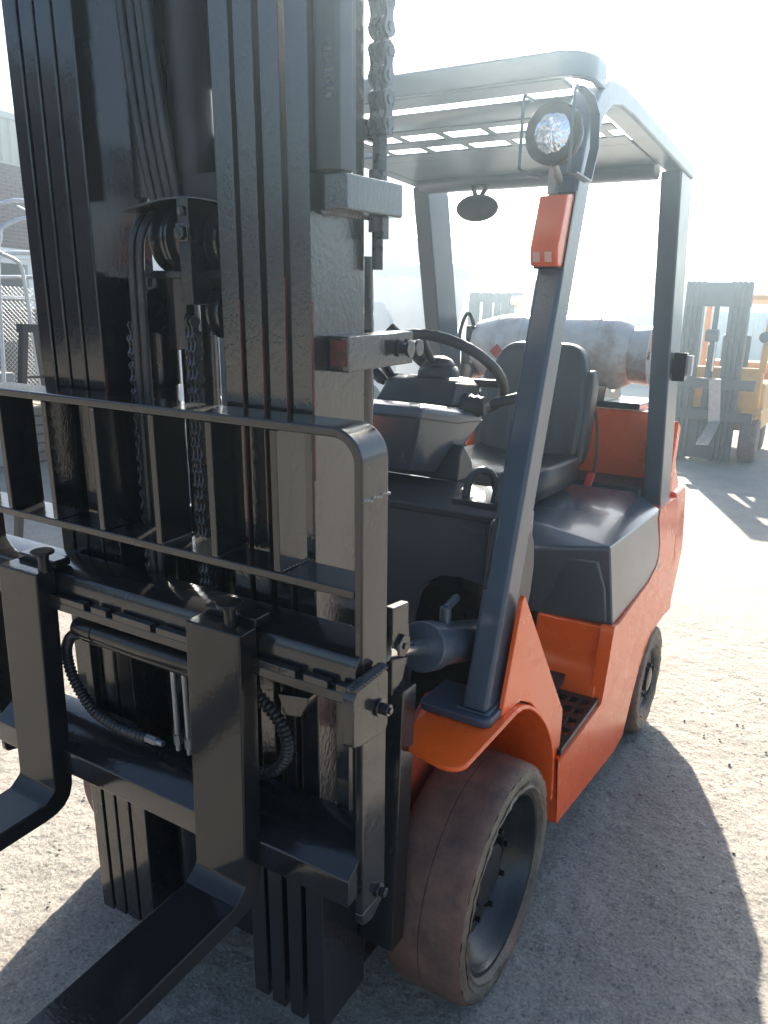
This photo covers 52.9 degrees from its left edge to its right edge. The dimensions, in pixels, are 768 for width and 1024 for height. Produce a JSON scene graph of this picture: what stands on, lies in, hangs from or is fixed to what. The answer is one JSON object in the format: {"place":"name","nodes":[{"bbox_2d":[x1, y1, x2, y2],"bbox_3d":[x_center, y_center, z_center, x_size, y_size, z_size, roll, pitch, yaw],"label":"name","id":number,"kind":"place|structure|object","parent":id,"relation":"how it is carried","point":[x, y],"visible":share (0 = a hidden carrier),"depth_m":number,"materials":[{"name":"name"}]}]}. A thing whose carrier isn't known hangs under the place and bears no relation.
{"place":"outdoors","nodes":[
{"label":"outdoors","id":0,"kind":"place"},
{"bbox_2d":[33,400,46,460],"bbox_3d":[-4.259,-1.000,9.320,0.900,0.615,1.005,10,16,30],"label":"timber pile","id":1,"kind":"object","parent":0,"point":[39,429],"visible":0.08,"depth_m":8.98,"materials":[{"name":"grey wood"}]},
{"bbox_2d":[0,110,148,308],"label":"brick building","id":2,"kind":"structure","parent":0,"point":[15,236],"depth_m":17.78,"materials":[{"name":"white paint"}]},
{"bbox_2d":[0,263,26,308],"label":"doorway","id":3,"kind":"structure","parent":2,"relation":"in","point":[6,269],"depth_m":19.09,"materials":[{"name":"grey metal"}]},
{"bbox_2d":[152,255,395,400],"bbox_3d":[-1.810,-2.360,11.030,2.000,2.670,4.950,10,16,30],"label":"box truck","id":4,"kind":"object","parent":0,"point":[381,321],"visible":0.01,"depth_m":12.03,"materials":[{"name":"white paint"}]},
{"bbox_2d":[0,352,767,1023],"bbox_3d":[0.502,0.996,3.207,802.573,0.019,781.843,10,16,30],"label":"ground","id":5,"kind":"structure","parent":0,"point":[712,624],"depth_m":2.47,"materials":[{"name":"concrete"}]},
{"bbox_2d":[0,371,14,466],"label":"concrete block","id":6,"kind":"structure","parent":5,"relation":"on","point":[10,377],"depth_m":8.58,"materials":[{"name":"grey concrete"}]},
{"bbox_2d":[0,286,37,384],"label":"chain link fence","id":7,"kind":"object","parent":5,"relation":"on","point":[14,298],"visible":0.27,"depth_m":9.75,"materials":[{"name":"metal"}]},
{"bbox_2d":[0,308,38,384],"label":"skip bin","id":8,"kind":"object","parent":5,"relation":"on","point":[16,342],"visible":0.2,"depth_m":10.12,"materials":[{"name":"metal"}]},
{"bbox_2d":[0,198,40,384],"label":"tube rack","id":9,"kind":"object","parent":5,"relation":"on","point":[22,276],"visible":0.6,"depth_m":6.46,"materials":[{"name":"grey metal"}]},
{"bbox_2d":[14,324,44,537],"bbox_3d":[-2.188,-0.356,4.903,0.060,1.628,0.475,10,16,30],"label":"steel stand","id":10,"kind":"object","parent":5,"relation":"on","point":[23,330],"visible":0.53,"depth_m":4.71,"materials":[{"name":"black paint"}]},
{"bbox_2d":[0,0,694,1023],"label":"forklift","id":11,"kind":"object","parent":5,"relation":"on","point":[334,714],"visible":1,"depth_m":1.63,"materials":[{"name":"black paint"}]},
{"bbox_2d":[458,311,652,389],"bbox_3d":[0.808,-0.645,3.704,0.910,0.591,0.343,10,16,30],"label":"gas bottle","id":12,"kind":"object","parent":11,"relation":"on","point":[618,350],"visible":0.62,"depth_m":3.46,"materials":[{"name":"grey paint"}]},
{"bbox_2d":[364,201,535,402],"bbox_3d":[-0.077,-4.239,15.488,5.094,4.350,4.200,10,16,30],"label":"marquee tent","id":13,"kind":"object","parent":5,"relation":"on","point":[397,287],"visible":0.16,"depth_m":13.21,"materials":[{"name":"white fabric"}]},
{"bbox_2d":[386,309,393,324],"bbox_3d":[-0.225,-2.943,13.362,0.940,1.320,0.010,10,16,30],"label":"arched window","id":14,"kind":"structure","parent":13,"relation":"in","point":[390,318],"depth_m":13.08,"materials":[{"name":"white paint"}]},
{"bbox_2d":[467,290,522,390],"bbox_3d":[3.104,-4.272,19.084,1.400,2.953,2.400,10,16,30],"label":"forklift","id":15,"kind":"object","parent":5,"relation":"on","point":[501,301],"visible":0.26,"depth_m":17.98,"materials":[{"name":"dark grey steel"},{"name":"blue paint"},{"name":"black rubber"}]},
{"bbox_2d":[568,279,629,308],"bbox_3d":[9.507,-8.491,35.153,4.721,4.070,7.152,-3,15,-22],"label":"bush","id":16,"kind":"object","parent":5,"relation":"on","point":[597,306],"visible":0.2,"depth_m":34.88,"materials":[{"name":"green plant"}]},
{"bbox_2d":[567,308,767,383],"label":"container","id":17,"kind":"object","parent":5,"relation":"on","point":[756,326],"visible":0.21,"depth_m":24.28,"materials":[{"name":"grey metal"}]},
{"bbox_2d":[675,281,767,462],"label":"forklift","id":18,"kind":"object","parent":5,"relation":"on","point":[721,399],"visible":0.82,"depth_m":10.51,"materials":[{"name":"yellow metal"}]},
{"bbox_2d":[0,0,767,330],"label":"sky","id":19,"kind":"structure","parent":0,"point":[699,68],"materials":[{"name":"white"}]},
{"bbox_2d":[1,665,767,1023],"bbox_3d":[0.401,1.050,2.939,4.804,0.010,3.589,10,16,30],"label":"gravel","id":20,"kind":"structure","parent":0,"point":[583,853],"depth_m":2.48,"materials":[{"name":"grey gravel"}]},
{"bbox_2d":[460,263,767,351],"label":"warehouse","id":21,"kind":"structure","parent":0,"point":[638,293],"depth_m":43.93,"materials":[{"name":"white metal"}]}
]}

